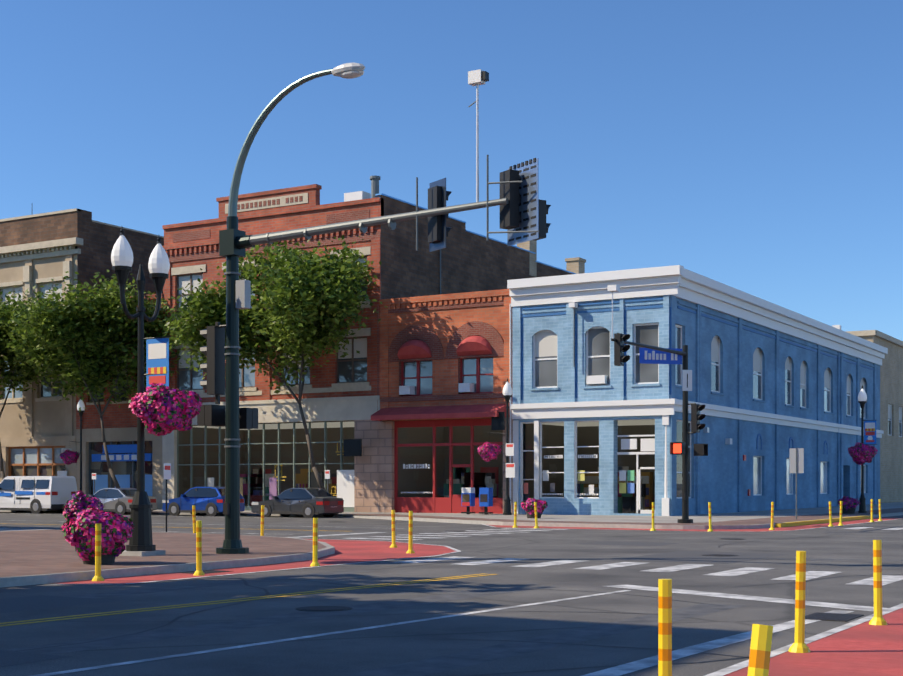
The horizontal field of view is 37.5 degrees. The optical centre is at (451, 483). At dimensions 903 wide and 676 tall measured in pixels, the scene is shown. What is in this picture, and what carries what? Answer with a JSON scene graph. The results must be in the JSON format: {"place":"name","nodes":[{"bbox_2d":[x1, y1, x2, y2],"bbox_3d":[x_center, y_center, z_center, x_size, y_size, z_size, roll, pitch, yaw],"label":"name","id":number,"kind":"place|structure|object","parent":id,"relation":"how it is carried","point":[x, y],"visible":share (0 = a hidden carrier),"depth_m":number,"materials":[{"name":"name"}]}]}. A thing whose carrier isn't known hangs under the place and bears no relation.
{"place":"outdoors","nodes":[
{"label":"outdoors","id":0,"kind":"place"},
{"bbox_2d":[0,512,902,675],"bbox_3d":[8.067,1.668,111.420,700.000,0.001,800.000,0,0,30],"label":"road asphalt","id":1,"kind":"structure","parent":0,"point":[341,654],"depth_m":18.63,"materials":[{"name":"grey asphalt"}]},
{"bbox_2d":[0,476,77,513],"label":"van","id":2,"kind":"object","parent":1,"relation":"on","point":[36,494],"visible":0.92,"depth_m":74.00,"materials":[{"name":"white paint"}]},
{"bbox_2d":[0,208,163,482],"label":"stone building","id":3,"kind":"structure","parent":1,"relation":"on","point":[37,432],"depth_m":83.15,"materials":[{"name":"beige stone"}]},
{"bbox_2d":[62,448,136,459],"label":"stone building signs","id":4,"kind":"object","parent":3,"relation":"attached to","point":[118,457],"visible":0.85,"depth_m":79.79,"materials":[{"name":"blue metal"}]},
{"bbox_2d":[57,249,838,512],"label":"facade clutter","id":5,"kind":"object","parent":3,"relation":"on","point":[64,473],"visible":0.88,"depth_m":70.07,"materials":[{"name":"white plastic"}]},
{"bbox_2d":[89,488,156,514],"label":"silver sedan","id":6,"kind":"object","parent":1,"relation":"on","point":[118,501],"visible":0.4,"depth_m":71.08,"materials":[{"name":"grey paint"}]},
{"bbox_2d":[162,487,244,515],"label":"blue hatchback car","id":7,"kind":"object","parent":1,"relation":"on","point":[209,501],"visible":0.71,"depth_m":68.06,"materials":[{"name":"blue paint"}]},
{"bbox_2d":[251,488,343,517],"bbox_3d":[-7.641,0.963,65.856,4.460,1.510,2.040,0,0,30],"label":"car","id":8,"kind":"object","parent":1,"relation":"on","point":[308,502],"visible":0.96,"depth_m":64.98,"materials":[{"name":"grey paint"}]},
{"bbox_2d":[0,513,902,675],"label":"road paint","id":9,"kind":"object","parent":1,"relation":"on","point":[861,647],"visible":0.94,"depth_m":17.41,"materials":[{"name":"white paint"}]},
{"bbox_2d":[92,499,887,675],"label":"bollards","id":10,"kind":"object","parent":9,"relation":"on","point":[760,650],"visible":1,"depth_m":13.12,"materials":[{"name":"yellow plastic"}]},
{"bbox_2d":[775,516,869,526],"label":"yellow kerb","id":11,"kind":"structure","parent":9,"relation":"on","point":[799,523],"depth_m":54.80,"materials":[{"name":"orange"}]},
{"bbox_2d":[0,502,902,587],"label":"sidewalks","id":12,"kind":"structure","parent":1,"relation":"on","point":[22,580],"depth_m":51.74,"materials":[{"name":"concrete"}]},
{"bbox_2d":[0,286,62,479],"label":"tree","id":13,"kind":"object","parent":12,"relation":"on","point":[8,364],"depth_m":80.08,"materials":[{"name":"green plant"}]},
{"bbox_2d":[59,397,84,491],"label":"street lamp","id":14,"kind":"object","parent":12,"relation":"on","point":[68,457],"depth_m":77.28,"materials":[{"name":"black metal"}]},
{"bbox_2d":[0,270,187,487],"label":"tree","id":15,"kind":"object","parent":12,"relation":"on","point":[99,318],"depth_m":76.08,"materials":[{"name":"green plant"}]},
{"bbox_2d":[92,473,95,493],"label":"sign","id":16,"kind":"object","parent":12,"relation":"on","point":[94,476],"visible":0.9,"depth_m":75.37,"materials":[{"name":"grey metal"}]},
{"bbox_2d":[76,293,162,508],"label":"building","id":17,"kind":"structure","parent":12,"relation":"on","point":[120,427],"depth_m":79.86,"materials":[{"name":"beige stone"}]},
{"bbox_2d":[164,463,170,531],"bbox_3d":[-8.932,0.443,41.689,0.070,2.150,0.320,0,0,30],"label":"park sign","id":18,"kind":"object","parent":12,"relation":"on","point":[167,470],"visible":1,"depth_m":41.67,"materials":[{"name":"white metal"}]},
{"bbox_2d":[150,234,386,490],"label":"tree","id":19,"kind":"object","parent":12,"relation":"on","point":[305,319],"depth_m":67.76,"materials":[{"name":"green plant"}]},
{"bbox_2d":[325,470,329,491],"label":"park sign","id":20,"kind":"object","parent":12,"relation":"on","point":[327,474],"visible":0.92,"depth_m":67.04,"materials":[{"name":"grey metal"}]},
{"bbox_2d":[162,175,585,511],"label":"brick building","id":21,"kind":"structure","parent":12,"relation":"on","point":[340,397],"depth_m":74.15,"materials":[{"name":"red brick"}]},
{"bbox_2d":[371,289,512,513],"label":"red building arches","id":22,"kind":"structure","parent":12,"relation":"on","point":[450,368],"depth_m":68.62,"materials":[{"name":"red brick"}]},
{"bbox_2d":[0,508,902,576],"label":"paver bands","id":23,"kind":"object","parent":12,"relation":"on","point":[32,552],"visible":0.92,"depth_m":31.45,"materials":[{"name":"red brick"}]},
{"bbox_2d":[62,491,103,519],"bbox_3d":[-10.179,0.857,36.794,1.158,1.322,1.122,0,0,30],"label":"planter","id":24,"kind":"object","parent":23,"relation":"on","point":[76,503],"visible":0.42,"depth_m":36.52,"materials":[{"name":"pink"}]},
{"bbox_2d":[61,507,134,564],"bbox_3d":[-6.645,0.978,25.110,1.360,1.079,1.332,0,0,30],"label":"planter","id":25,"kind":"object","parent":23,"relation":"on","point":[116,533],"visible":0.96,"depth_m":24.73,"materials":[{"name":"pink"}]},
{"bbox_2d":[111,227,201,555],"bbox_3d":[-6.052,-1.917,27.783,1.880,6.870,1.592,0,0,30],"label":"twin lamp","id":26,"kind":"object","parent":23,"relation":"on","point":[159,406],"visible":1,"depth_m":27.80,"materials":[{"name":"black metal"}]},
{"bbox_2d":[197,63,550,553],"bbox_3d":[-1.773,-3.555,27.381,8.244,10.146,1.085,0,0,30],"label":"signal pole","id":27,"kind":"object","parent":23,"relation":"on","point":[524,208],"visible":1,"depth_m":28.52,"materials":[{"name":"grey metal"}]},
{"bbox_2d":[607,285,707,522],"bbox_3d":[6.997,-2.582,48.056,2.137,8.200,7.400,0,0,30],"label":"signal pole","id":28,"kind":"object","parent":23,"relation":"on","point":[649,354],"visible":0.98,"depth_m":50.55,"materials":[{"name":"black metal"}]},
{"bbox_2d":[790,448,803,518],"bbox_3d":[14.543,0.018,56.043,0.600,3.000,0.071,0,0,30],"label":"sign back","id":29,"kind":"object","parent":23,"relation":"on","point":[796,460],"visible":0.9,"depth_m":56.02,"materials":[{"name":"grey"}]},
{"bbox_2d":[838,496,859,513],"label":"flower planter","id":30,"kind":"object","parent":23,"relation":"on","point":[849,504],"visible":0.92,"depth_m":66.57,"materials":[{"name":"purple"}]},
{"bbox_2d":[461,488,492,514],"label":"newspaper boxes","id":31,"kind":"object","parent":12,"relation":"on","point":[485,498],"visible":1,"depth_m":64.88,"materials":[{"name":"blue metal"}]},
{"bbox_2d":[477,378,514,514],"bbox_3d":[2.187,-1.792,64.499,1.934,6.620,1.262,0,0,9],"label":"street lamp","id":32,"kind":"object","parent":12,"relation":"on","point":[487,451],"visible":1,"depth_m":63.97,"materials":[{"name":"black metal"}]},
{"bbox_2d":[521,497,547,517],"bbox_3d":[3.614,1.059,58.152,1.256,0.918,1.264,0,0,30],"label":"planter","id":33,"kind":"object","parent":12,"relation":"on","point":[527,505],"visible":0.85,"depth_m":57.84,"materials":[{"name":"pink"}]},
{"bbox_2d":[848,385,877,512],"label":"street lamp","id":34,"kind":"object","parent":12,"relation":"on","point":[863,453],"depth_m":68.42,"materials":[{"name":"black metal"}]},
{"bbox_2d":[0,0,902,340],"label":"sky","id":35,"kind":"structure","parent":0,"point":[753,147],"materials":[{"name":"blue"}]},
{"bbox_2d":[507,265,887,515],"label":"blue building","id":36,"kind":"structure","parent":0,"point":[768,384],"depth_m":66.04,"materials":[{"name":"blue paint"}]},
{"bbox_2d":[846,330,902,502],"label":"building","id":37,"kind":"structure","parent":0,"point":[891,427],"depth_m":106.23,"materials":[{"name":"beige paint"}]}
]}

